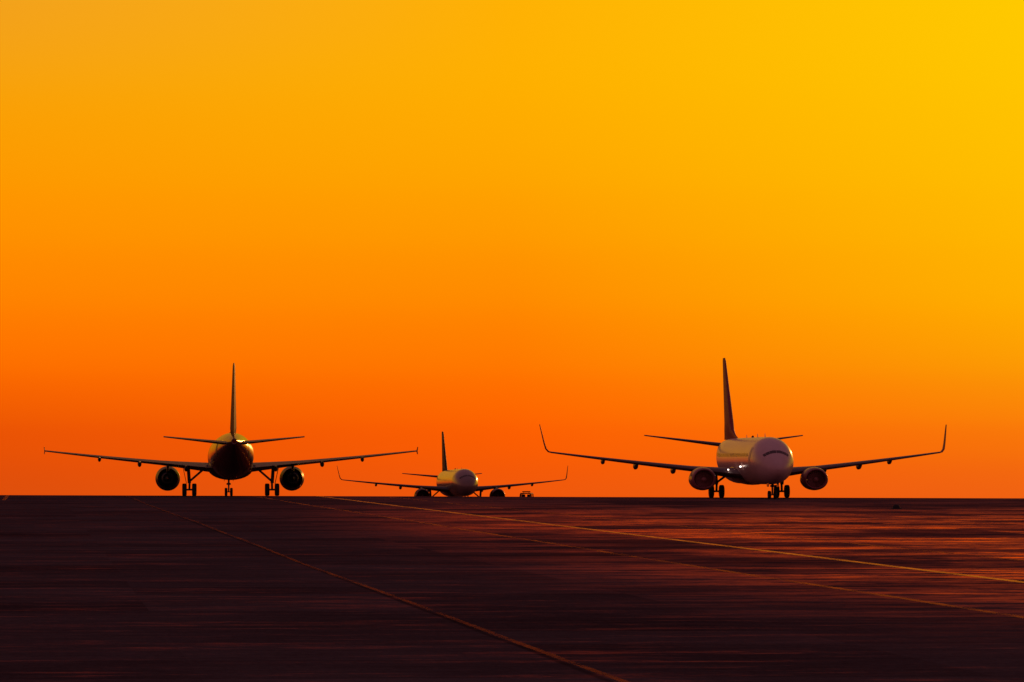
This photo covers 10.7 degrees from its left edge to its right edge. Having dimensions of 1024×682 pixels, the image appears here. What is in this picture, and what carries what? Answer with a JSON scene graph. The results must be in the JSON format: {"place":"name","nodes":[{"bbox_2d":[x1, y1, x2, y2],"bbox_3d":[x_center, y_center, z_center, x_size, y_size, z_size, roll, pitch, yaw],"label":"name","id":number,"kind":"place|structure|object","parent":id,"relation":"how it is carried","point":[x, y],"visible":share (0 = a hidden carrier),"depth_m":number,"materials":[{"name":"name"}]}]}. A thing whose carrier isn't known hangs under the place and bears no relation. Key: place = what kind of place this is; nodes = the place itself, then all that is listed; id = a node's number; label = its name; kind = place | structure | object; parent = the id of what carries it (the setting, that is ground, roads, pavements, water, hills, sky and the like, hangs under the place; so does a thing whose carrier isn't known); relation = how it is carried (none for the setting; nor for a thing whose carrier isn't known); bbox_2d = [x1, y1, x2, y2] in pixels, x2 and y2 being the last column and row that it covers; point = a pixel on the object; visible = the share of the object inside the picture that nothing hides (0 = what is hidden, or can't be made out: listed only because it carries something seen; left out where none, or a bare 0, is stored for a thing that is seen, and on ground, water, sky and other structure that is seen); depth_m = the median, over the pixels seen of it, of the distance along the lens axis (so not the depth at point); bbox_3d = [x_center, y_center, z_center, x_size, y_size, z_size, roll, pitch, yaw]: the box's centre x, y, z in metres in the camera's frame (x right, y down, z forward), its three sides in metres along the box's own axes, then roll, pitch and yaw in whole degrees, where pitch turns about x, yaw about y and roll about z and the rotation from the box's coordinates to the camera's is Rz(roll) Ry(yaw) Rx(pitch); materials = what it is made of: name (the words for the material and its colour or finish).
{"place":"outdoors","nodes":[
{"label":"outdoors","id":0,"kind":"place"},
{"bbox_2d":[0,495,1023,681],"bbox_3d":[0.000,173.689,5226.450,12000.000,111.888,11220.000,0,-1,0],"label":"ground","id":1,"kind":"structure","parent":0,"point":[110,588],"depth_m":135.52,"materials":[{"name":"grey asphalt"}]},
{"bbox_2d":[44,363,417,495],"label":"airliner","id":2,"kind":"object","parent":1,"relation":"on","point":[231,455],"visible":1,"depth_m":502.90,"materials":[{"name":"black paint"}]},
{"bbox_2d":[127,496,628,681],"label":"taxiway line","id":3,"kind":"object","parent":1,"relation":"on","point":[554,655],"visible":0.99,"depth_m":95.74,"materials":[{"name":"paint"}]},
{"bbox_2d":[337,431,567,496],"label":"airliner","id":4,"kind":"object","parent":1,"relation":"on","point":[455,482],"visible":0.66,"depth_m":832.28,"materials":[{"name":"grey paint"}]},
{"bbox_2d":[268,498,1022,617],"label":"taxiway line","id":5,"kind":"object","parent":1,"relation":"on","point":[714,569],"visible":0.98,"depth_m":151.95,"materials":[{"name":"paint"}]},
{"bbox_2d":[320,496,1023,582],"bbox_3d":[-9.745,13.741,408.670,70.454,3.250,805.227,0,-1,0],"label":"taxiway line","id":6,"kind":"object","parent":1,"relation":"on","point":[733,546],"visible":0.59,"depth_m":196.79,"materials":[{"name":"yellow paint"}]},
{"bbox_2d":[413,499,945,552],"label":"taxiway line","id":7,"kind":"object","parent":1,"relation":"on","point":[716,529],"visible":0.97,"depth_m":243.85,"materials":[{"name":"paint"}]},
{"bbox_2d":[539,358,946,498],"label":"airliner","id":8,"kind":"object","parent":1,"relation":"on","point":[753,460],"visible":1,"depth_m":471.83,"materials":[{"name":"white paint"}]},
{"bbox_2d":[748,447,752,469],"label":"cabin door","id":9,"kind":"structure","parent":8,"relation":"in","point":[752,447],"depth_m":463.08,"materials":[{"name":"paint"}]},
{"bbox_2d":[891,504,901,508],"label":"airfield light","id":10,"kind":"object","parent":1,"relation":"on","point":[895,506],"visible":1,"depth_m":365.19,"materials":[{"name":"metal"}]},
{"bbox_2d":[0,0,1023,497],"label":"sky","id":11,"kind":"structure","parent":0,"point":[399,224],"materials":[{"name":"orange"}]},
{"bbox_2d":[519,491,533,496],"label":"service van","id":12,"kind":"object","parent":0,"point":[523,494],"visible":0.14,"depth_m":849.47,"materials":[{"name":"paint"}]}
]}

